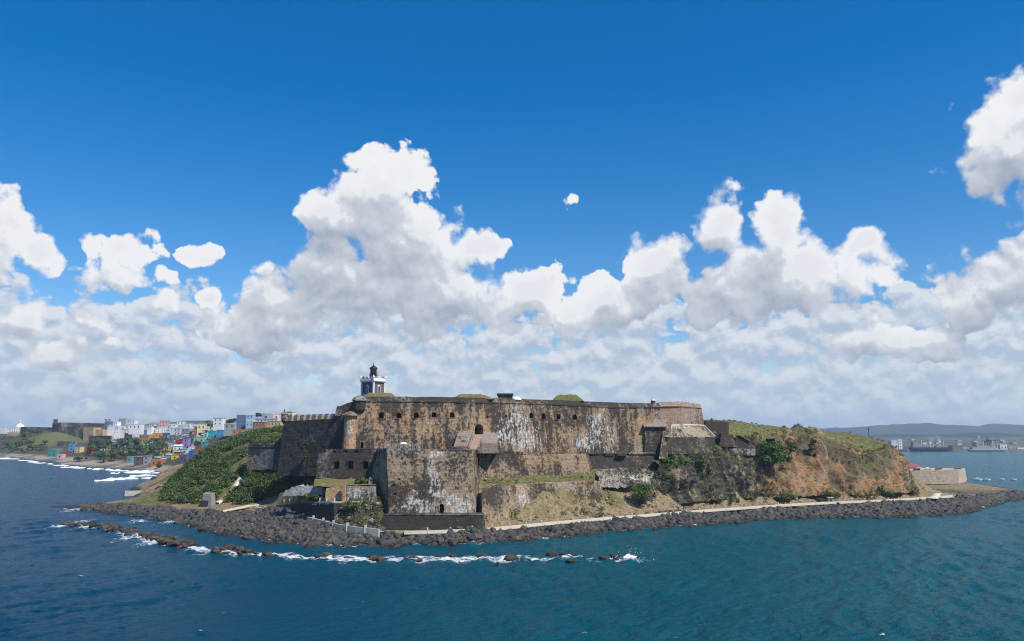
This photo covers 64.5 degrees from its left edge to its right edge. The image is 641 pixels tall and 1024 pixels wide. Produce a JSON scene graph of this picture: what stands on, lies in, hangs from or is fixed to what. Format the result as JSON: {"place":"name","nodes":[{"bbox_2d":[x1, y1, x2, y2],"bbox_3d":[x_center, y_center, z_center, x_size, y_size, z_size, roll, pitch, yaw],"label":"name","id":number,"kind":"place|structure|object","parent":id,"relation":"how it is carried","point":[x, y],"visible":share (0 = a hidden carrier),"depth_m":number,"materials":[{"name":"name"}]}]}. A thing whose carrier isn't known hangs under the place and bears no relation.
{"place":"outdoors","nodes":[
{"label":"outdoors","id":0,"kind":"place"},
{"bbox_2d":[0,428,251,473],"bbox_3d":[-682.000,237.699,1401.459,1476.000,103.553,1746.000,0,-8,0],"label":"coastal terrain","id":1,"kind":"structure","parent":0,"point":[53,438],"depth_m":1105.83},
{"bbox_2d":[11,420,24,431],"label":"domed building","id":2,"kind":"structure","parent":1,"relation":"on","point":[17,427],"depth_m":1644.81,"materials":[{"name":"paint"}]},
{"bbox_2d":[47,449,62,456],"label":"town house","id":3,"kind":"structure","parent":1,"relation":"on","point":[53,452],"depth_m":1118.14,"materials":[{"name":"paint"}]},
{"bbox_2d":[20,419,106,439],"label":"fortress","id":4,"kind":"structure","parent":1,"relation":"on","point":[84,431],"depth_m":1447.65,"materials":[{"name":"stone"}]},
{"bbox_2d":[57,441,78,445],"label":"wall","id":5,"kind":"structure","parent":1,"relation":"on","point":[63,443],"depth_m":1320.16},
{"bbox_2d":[74,446,84,452],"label":"town house","id":6,"kind":"structure","parent":1,"relation":"on","point":[78,449],"depth_m":1131.28,"materials":[{"name":"paint"}]},
{"bbox_2d":[89,436,131,442],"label":"town wall","id":7,"kind":"structure","parent":1,"relation":"on","point":[102,437],"depth_m":1255.85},
{"bbox_2d":[107,426,113,435],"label":"town house","id":8,"kind":"structure","parent":1,"relation":"on","point":[110,431],"depth_m":1138.02,"materials":[{"name":"paint"}]},
{"bbox_2d":[113,428,120,438],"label":"town house","id":9,"kind":"structure","parent":1,"relation":"on","point":[117,433],"depth_m":1147.38,"materials":[{"name":"paint"}]},
{"bbox_2d":[119,418,129,425],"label":"apartment block","id":10,"kind":"structure","parent":1,"relation":"on","point":[123,421],"depth_m":1605.68,"materials":[{"name":"paint"}]},
{"bbox_2d":[128,424,144,433],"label":"town house","id":11,"kind":"structure","parent":1,"relation":"on","point":[136,428],"depth_m":1028.18,"materials":[{"name":"paint"}]},
{"bbox_2d":[134,456,142,465],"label":"town house","id":12,"kind":"structure","parent":1,"relation":"on","point":[138,460],"depth_m":815.81,"materials":[{"name":"paint"}]},
{"bbox_2d":[139,434,152,443],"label":"town house","id":13,"kind":"structure","parent":1,"relation":"on","point":[144,437],"depth_m":1124.01,"materials":[{"name":"paint"}]},
{"bbox_2d":[143,456,152,463],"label":"town house","id":14,"kind":"structure","parent":1,"relation":"on","point":[146,459],"depth_m":816.04,"materials":[{"name":"paint"}]},
{"bbox_2d":[147,425,153,433],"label":"town house","id":15,"kind":"structure","parent":1,"relation":"on","point":[150,429],"depth_m":1132.09,"materials":[{"name":"paint"}]},
{"bbox_2d":[151,459,165,466],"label":"town house","id":16,"kind":"structure","parent":1,"relation":"on","point":[154,462],"depth_m":785.00,"materials":[{"name":"paint"}]},
{"bbox_2d":[169,436,185,442],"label":"town house","id":17,"kind":"structure","parent":1,"relation":"on","point":[173,438],"depth_m":1052.95,"materials":[{"name":"paint"}]},
{"bbox_2d":[174,428,182,435],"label":"town house","id":18,"kind":"structure","parent":1,"relation":"on","point":[177,431],"depth_m":1100.41,"materials":[{"name":"paint"}]},
{"bbox_2d":[183,438,190,448],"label":"town house","id":19,"kind":"structure","parent":1,"relation":"on","point":[186,442],"depth_m":935.53,"materials":[{"name":"paint"}]},
{"bbox_2d":[197,424,206,435],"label":"town house","id":20,"kind":"structure","parent":1,"relation":"on","point":[200,427],"depth_m":1028.18,"materials":[{"name":"paint"}]},
{"bbox_2d":[208,431,216,437],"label":"town house","id":21,"kind":"structure","parent":1,"relation":"on","point":[211,434],"depth_m":871.95,"materials":[{"name":"paint"}]},
{"bbox_2d":[213,418,225,430],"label":"town house","id":22,"kind":"structure","parent":1,"relation":"on","point":[218,423],"depth_m":926.16,"materials":[{"name":"paint"}]},
{"bbox_2d":[224,423,235,435],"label":"town house","id":23,"kind":"structure","parent":1,"relation":"on","point":[228,427],"depth_m":801.86,"materials":[{"name":"paint"}]},
{"bbox_2d":[236,415,245,428],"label":"town house","id":24,"kind":"structure","parent":1,"relation":"on","point":[241,422],"depth_m":782.23,"materials":[{"name":"paint"}]},
{"bbox_2d":[232,429,249,435],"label":"town house","id":25,"kind":"structure","parent":1,"relation":"on","point":[235,431],"depth_m":748.89,"materials":[{"name":"paint"}]},
{"bbox_2d":[246,414,255,428],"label":"town house","id":26,"kind":"structure","parent":1,"relation":"on","point":[250,419],"depth_m":772.04,"materials":[{"name":"paint"}]},
{"bbox_2d":[252,422,266,430],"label":"town house","id":27,"kind":"structure","parent":1,"relation":"on","point":[256,425],"depth_m":581.17,"materials":[{"name":"paint"}]},
{"bbox_2d":[261,413,272,417],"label":"town house","id":28,"kind":"structure","parent":1,"relation":"on","point":[267,415],"depth_m":623.36,"materials":[{"name":"paint"}]},
{"bbox_2d":[256,418,280,421],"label":"town house","id":29,"kind":"structure","parent":1,"relation":"on","point":[266,419],"depth_m":607.73,"materials":[{"name":"paint"}]},
{"bbox_2d":[267,421,282,427],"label":"town house","id":30,"kind":"structure","parent":1,"relation":"on","point":[272,423],"depth_m":576.24,"materials":[{"name":"paint"}]},
{"bbox_2d":[144,464,183,493],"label":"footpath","id":31,"kind":"structure","parent":0,"point":[171,469],"depth_m":587.42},
{"bbox_2d":[144,418,255,425],"bbox_3d":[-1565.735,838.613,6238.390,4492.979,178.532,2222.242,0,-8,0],"label":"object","id":32,"kind":"structure","parent":0,"point":[200,422],"depth_m":6127.21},
{"bbox_2d":[275,492,332,505],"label":"terrace ground","id":33,"kind":"structure","parent":0,"point":[293,500],"depth_m":284.47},
{"bbox_2d":[282,483,325,496],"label":"boundary wall","id":34,"kind":"structure","parent":33,"relation":"on","point":[300,490],"depth_m":275.65,"materials":[{"name":"white stone"}]},
{"bbox_2d":[304,492,318,503],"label":"bush","id":35,"kind":"object","parent":33,"relation":"on","point":[313,497],"visible":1,"depth_m":270.57,"materials":[{"name":"green plant"}]},
{"bbox_2d":[325,486,346,500],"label":"ruined wall","id":36,"kind":"structure","parent":33,"relation":"on","point":[333,492],"depth_m":266.97,"materials":[{"name":"stone"}]},
{"bbox_2d":[312,501,361,504],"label":"terrace kerb","id":37,"kind":"structure","parent":33,"relation":"on","point":[336,502],"depth_m":262.57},
{"bbox_2d":[342,482,345,500],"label":"gate pillar","id":38,"kind":"structure","parent":33,"relation":"on","point":[343,491],"depth_m":263.99,"materials":[{"name":"stone"}]},
{"bbox_2d":[346,486,378,500],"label":"retaining wall","id":39,"kind":"structure","parent":33,"relation":"on","point":[358,492],"depth_m":264.62,"materials":[{"name":"stone"}]},
{"bbox_2d":[314,478,376,486],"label":"lawn","id":40,"kind":"structure","parent":0,"point":[329,482],"depth_m":275.16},
{"bbox_2d":[316,448,379,477],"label":"side battery","id":41,"kind":"object","parent":40,"relation":"on","point":[340,463],"visible":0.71,"depth_m":282.19,"materials":[{"name":"stone"}]},
{"bbox_2d":[342,411,357,451],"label":"turret","id":42,"kind":"object","parent":41,"relation":"on","point":[349,440],"visible":0.96,"depth_m":290.14,"materials":[{"name":"stone"}]},
{"bbox_2d":[354,477,368,485],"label":"bush","id":43,"kind":"object","parent":40,"relation":"on","point":[361,480],"visible":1,"depth_m":269.54,"materials":[{"name":"green plant"}]},
{"bbox_2d":[0,475,1023,640],"bbox_3d":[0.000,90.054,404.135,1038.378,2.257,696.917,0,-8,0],"label":"sea water","id":44,"kind":"structure","parent":0,"point":[920,578],"depth_m":178.91,"materials":[{"name":"liquid"}]},
{"bbox_2d":[124,490,141,495],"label":"jetty","id":45,"kind":"object","parent":44,"relation":"in","point":[129,493],"visible":0.88,"depth_m":441.36,"materials":[{"name":"grey concrete"}]},
{"bbox_2d":[504,554,518,560],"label":"reef rock","id":46,"kind":"object","parent":44,"relation":"in","point":[511,557],"visible":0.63,"depth_m":211.62,"materials":[{"name":"stone"}]},
{"bbox_2d":[0,451,1023,477],"bbox_3d":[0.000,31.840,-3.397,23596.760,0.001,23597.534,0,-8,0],"label":"open water","id":47,"kind":"structure","parent":0,"point":[991,463],"depth_m":905.33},
{"bbox_2d":[0,457,159,480],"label":"surf foam","id":48,"kind":"object","parent":47,"relation":"on","point":[130,476],"visible":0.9,"depth_m":722.57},
{"bbox_2d":[909,438,951,450],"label":"ship","id":49,"kind":"object","parent":47,"relation":"on","point":[914,446],"visible":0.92,"depth_m":1770.77,"materials":[{"name":"paint"}]},
{"bbox_2d":[967,442,1007,450],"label":"ship","id":50,"kind":"object","parent":47,"relation":"on","point":[991,447],"visible":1,"depth_m":1762.28,"materials":[{"name":"paint"}]},
{"bbox_2d":[0,0,1023,433],"label":"sky","id":51,"kind":"structure","parent":0,"point":[779,213],"materials":[{"name":"blue"}]},
{"bbox_2d":[50,419,1023,546],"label":"headland ground","id":52,"kind":"structure","parent":0,"point":[150,498],"depth_m":349.30,"materials":[{"name":"plant"}]},
{"bbox_2d":[200,492,214,506],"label":"concrete hut","id":53,"kind":"object","parent":52,"relation":"on","point":[208,500],"visible":0.77,"depth_m":335.65,"materials":[{"name":"concrete"}]},
{"bbox_2d":[215,476,243,503],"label":"stairway","id":54,"kind":"object","parent":52,"relation":"on","point":[236,483],"visible":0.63,"depth_m":356.32,"materials":[{"name":"concrete"}]},
{"bbox_2d":[158,425,314,504],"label":"hillside scrub","id":55,"kind":"object","parent":52,"relation":"on","point":[191,471],"visible":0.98,"depth_m":369.03,"materials":[{"name":"green plant"}]},
{"bbox_2d":[221,504,260,511],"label":"footpath","id":56,"kind":"structure","parent":52,"relation":"on","point":[235,508],"depth_m":309.68,"materials":[{"name":"concrete"}]},
{"bbox_2d":[247,443,274,469],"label":"outwork","id":57,"kind":"object","parent":52,"relation":"on","point":[260,456],"visible":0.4,"depth_m":357.83,"materials":[{"name":"stone"}]},
{"bbox_2d":[276,503,342,521],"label":"terrace wall","id":58,"kind":"structure","parent":52,"relation":"on","point":[329,511],"depth_m":268.55,"materials":[{"name":"stone"}]},
{"bbox_2d":[278,402,352,475],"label":"corner bastion","id":59,"kind":"object","parent":52,"relation":"on","point":[318,432],"visible":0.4,"depth_m":309.55,"materials":[{"name":"stone"}]},
{"bbox_2d":[272,435,281,470],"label":"spur wall","id":60,"kind":"structure","parent":59,"relation":"attached to","point":[277,444],"depth_m":332.52,"materials":[{"name":"stone"}]},
{"bbox_2d":[281,409,287,424],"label":"sentry box","id":61,"kind":"object","parent":59,"relation":"attached to","point":[284,413],"visible":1,"depth_m":323.61,"materials":[{"name":"stone"}]},
{"bbox_2d":[301,440,308,465],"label":"bush","id":62,"kind":"object","parent":59,"relation":"attached to","point":[305,444],"visible":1,"depth_m":305.90,"materials":[{"name":"green plant"}]},
{"bbox_2d":[335,499,383,527],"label":"rubble bank","id":63,"kind":"structure","parent":52,"relation":"on","point":[362,509],"depth_m":257.23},
{"bbox_2d":[343,501,360,514],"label":"bush","id":64,"kind":"object","parent":63,"relation":"on","point":[349,505],"visible":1,"depth_m":257.96,"materials":[{"name":"green plant"}]},
{"bbox_2d":[365,444,479,512],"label":"water bastion","id":65,"kind":"object","parent":52,"relation":"on","point":[414,480],"visible":0.88,"depth_m":262.53,"materials":[{"name":"stone"}]},
{"bbox_2d":[381,512,484,530],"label":"base wall","id":66,"kind":"structure","parent":52,"relation":"on","point":[417,521],"depth_m":252.06,"materials":[{"name":"stone"}]},
{"bbox_2d":[352,396,653,453],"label":"fortress wall","id":67,"kind":"structure","parent":52,"relation":"on","point":[531,425],"depth_m":311.17,"materials":[{"name":"stone"}]},
{"bbox_2d":[352,395,366,412],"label":"sentry box","id":68,"kind":"object","parent":67,"relation":"on","point":[359,403],"visible":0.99,"depth_m":293.83,"materials":[{"name":"stone"}]},
{"bbox_2d":[364,393,393,396],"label":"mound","id":69,"kind":"object","parent":67,"relation":"on","point":[379,394],"visible":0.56,"depth_m":312.17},
{"bbox_2d":[360,363,386,396],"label":"lighthouse","id":70,"kind":"object","parent":69,"relation":"on","point":[373,383],"visible":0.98,"depth_m":317.16,"materials":[{"name":"paint"}]},
{"bbox_2d":[449,430,496,453],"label":"gateway ramp","id":71,"kind":"structure","parent":67,"relation":"attached to","point":[485,442],"depth_m":294.51,"materials":[{"name":"stone"}]},
{"bbox_2d":[456,394,492,398],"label":"turf mound","id":72,"kind":"object","parent":67,"relation":"on","point":[474,395],"visible":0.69,"depth_m":310.56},
{"bbox_2d":[497,393,512,398],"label":"magazine hut","id":73,"kind":"object","parent":67,"relation":"on","point":[505,395],"visible":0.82,"depth_m":316.87,"materials":[{"name":"grey stone"}]},
{"bbox_2d":[553,394,583,400],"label":"turf mound","id":74,"kind":"object","parent":67,"relation":"on","point":[571,397],"visible":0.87,"depth_m":331.90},
{"bbox_2d":[477,451,591,478],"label":"wall","id":75,"kind":"structure","parent":52,"relation":"on","point":[508,464],"depth_m":307.55,"materials":[{"name":"stone"}]},
{"bbox_2d":[477,480,602,521],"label":"wall","id":76,"kind":"structure","parent":52,"relation":"on","point":[495,503],"depth_m":282.30,"materials":[{"name":"stone"}]},
{"bbox_2d":[79,490,1023,547],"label":"riprap","id":77,"kind":"object","parent":52,"relation":"on","point":[210,519],"visible":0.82,"depth_m":306.15,"materials":[{"name":"stone"}]},
{"bbox_2d":[381,539,392,546],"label":"boulder","id":78,"kind":"object","parent":77,"relation":"on","point":[388,542],"visible":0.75,"depth_m":238.87,"materials":[{"name":"stone"}]},
{"bbox_2d":[472,531,483,538],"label":"boulder","id":79,"kind":"object","parent":77,"relation":"on","point":[479,535],"visible":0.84,"depth_m":247.00,"materials":[{"name":"stone"}]},
{"bbox_2d":[511,488,609,521],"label":"grass bank","id":80,"kind":"structure","parent":52,"relation":"on","point":[554,505],"depth_m":287.88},
{"bbox_2d":[176,438,964,526],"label":"loose stones","id":81,"kind":"object","parent":52,"relation":"on","point":[378,503],"visible":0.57,"depth_m":306.87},
{"bbox_2d":[590,452,661,468],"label":"battery","id":82,"kind":"object","parent":52,"relation":"on","point":[619,460],"visible":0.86,"depth_m":328.12,"materials":[{"name":"stone"}]},
{"bbox_2d":[596,467,659,488],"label":"rock ledge","id":83,"kind":"object","parent":52,"relation":"on","point":[618,479],"visible":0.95,"depth_m":319.75,"materials":[{"name":"stone"}]},
{"bbox_2d":[628,483,652,503],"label":"bush","id":84,"kind":"object","parent":52,"relation":"on","point":[641,489],"visible":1,"depth_m":308.60,"materials":[{"name":"green plant"}]},
{"bbox_2d":[335,419,960,526],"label":"weeds","id":85,"kind":"object","parent":52,"relation":"on","point":[516,510],"visible":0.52,"depth_m":339.47,"materials":[{"name":"green plant"}]},
{"bbox_2d":[643,418,668,458],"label":"guardhouse","id":86,"kind":"structure","parent":52,"relation":"on","point":[655,432],"depth_m":334.99,"materials":[{"name":"stone"}]},
{"bbox_2d":[403,497,951,534],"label":"promenade","id":87,"kind":"structure","parent":52,"relation":"on","point":[702,512],"depth_m":324.30,"materials":[{"name":"concrete"}]},
{"bbox_2d":[404,495,952,533],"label":"kerb wall","id":88,"kind":"structure","parent":87,"relation":"on","point":[605,518],"depth_m":301.91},
{"bbox_2d":[653,401,703,429],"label":"bastion","id":89,"kind":"object","parent":52,"relation":"on","point":[680,413],"visible":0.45,"depth_m":348.35,"materials":[{"name":"stone"}]},
{"bbox_2d":[665,424,715,453],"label":"glacis","id":90,"kind":"object","parent":52,"relation":"on","point":[683,440],"visible":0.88,"depth_m":344.27,"materials":[{"name":"stone"}]},
{"bbox_2d":[704,418,728,441],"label":"watch house","id":91,"kind":"structure","parent":52,"relation":"on","point":[716,428],"depth_m":361.96,"materials":[{"name":"grey stone"}]},
{"bbox_2d":[717,497,739,502],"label":"hedge","id":92,"kind":"object","parent":52,"relation":"on","point":[730,498],"visible":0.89,"depth_m":339.83,"materials":[{"name":"green plant"}]},
{"bbox_2d":[728,448,755,454],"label":"terrace wall","id":93,"kind":"structure","parent":52,"relation":"on","point":[743,451],"depth_m":357.26,"materials":[{"name":"grey stone"}]},
{"bbox_2d":[773,492,796,501],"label":"hedge","id":94,"kind":"object","parent":52,"relation":"on","point":[784,496],"visible":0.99,"depth_m":353.81,"materials":[{"name":"green plant"}]},
{"bbox_2d":[818,491,843,498],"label":"hedge","id":95,"kind":"object","parent":52,"relation":"on","point":[831,494],"visible":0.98,"depth_m":361.94,"materials":[{"name":"green plant"}]},
{"bbox_2d":[850,492,879,498],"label":"hedge","id":96,"kind":"object","parent":52,"relation":"on","point":[863,495],"visible":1,"depth_m":369.48,"materials":[{"name":"green plant"}]},
{"bbox_2d":[880,491,895,497],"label":"hedge","id":97,"kind":"object","parent":52,"relation":"on","point":[888,493],"visible":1,"depth_m":377.55,"materials":[{"name":"green plant"}]},
{"bbox_2d":[909,464,928,468],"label":"pavilion","id":98,"kind":"structure","parent":52,"relation":"on","point":[911,466],"depth_m":536.07,"materials":[{"name":"red paint"}]},
{"bbox_2d":[910,468,966,483],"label":"point battery","id":99,"kind":"object","parent":52,"relation":"on","point":[941,475],"visible":0.74,"depth_m":499.88,"materials":[{"name":"beige stone"}]},
{"bbox_2d":[641,434,774,505],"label":"cliff","id":100,"kind":"structure","parent":0,"point":[688,489],"depth_m":342.94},
{"bbox_2d":[661,455,675,467],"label":"bush","id":101,"kind":"object","parent":100,"relation":"on","point":[668,460],"visible":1,"depth_m":325.29,"materials":[{"name":"green plant"}]},
{"bbox_2d":[695,456,705,471],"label":"bush","id":102,"kind":"object","parent":100,"relation":"on","point":[702,461],"visible":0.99,"depth_m":340.14,"materials":[{"name":"green plant"}]},
{"bbox_2d":[717,433,734,446],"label":"ruined wall","id":103,"kind":"structure","parent":100,"relation":"on","point":[726,440],"depth_m":357.00,"materials":[{"name":"stone"}]},
{"bbox_2d":[734,435,749,448],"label":"stone hut","id":104,"kind":"object","parent":100,"relation":"on","point":[741,442],"visible":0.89,"depth_m":360.35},
{"bbox_2d":[755,441,786,469],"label":"sea grape","id":105,"kind":"object","parent":100,"relation":"on","point":[772,450],"visible":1,"depth_m":356.04,"materials":[{"name":"green plant"}]},
{"bbox_2d":[759,425,918,497],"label":"cliff","id":106,"kind":"structure","parent":0,"point":[798,478],"depth_m":377.91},
{"bbox_2d":[783,440,797,459],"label":"bush","id":107,"kind":"object","parent":106,"relation":"on","point":[791,446],"visible":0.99,"depth_m":368.06,"materials":[{"name":"green plant"}]},
{"bbox_2d":[807,438,816,455],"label":"bush","id":108,"kind":"object","parent":106,"relation":"on","point":[810,444],"visible":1,"depth_m":374.42,"materials":[{"name":"green plant"}]},
{"bbox_2d":[820,423,1023,434],"bbox_3d":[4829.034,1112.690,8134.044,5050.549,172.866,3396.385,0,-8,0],"label":"mountain range","id":109,"kind":"structure","parent":0,"point":[922,428],"depth_m":7727.17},
{"bbox_2d":[863,432,1023,437],"bbox_3d":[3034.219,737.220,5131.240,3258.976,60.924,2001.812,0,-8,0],"label":"hills","id":110,"kind":"structure","parent":0,"point":[982,435],"depth_m":4974.05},
{"bbox_2d":[873,437,1023,450],"bbox_3d":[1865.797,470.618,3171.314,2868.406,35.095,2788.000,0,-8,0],"label":"shore","id":111,"kind":"structure","parent":0,"point":[965,442],"depth_m":2676.08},
{"bbox_2d":[888,440,897,447],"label":"harbour block","id":112,"kind":"structure","parent":111,"relation":"on","point":[894,443],"depth_m":1835.67,"materials":[{"name":"paint"}]},
{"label":"promenade","id":113,"kind":"structure","parent":0,"visible":0},
{"bbox_2d":[255,505,379,536],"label":"promenade parapet","id":114,"kind":"structure","parent":113,"relation":"on","point":[365,529],"depth_m":250.41,"materials":[{"name":"concrete"}]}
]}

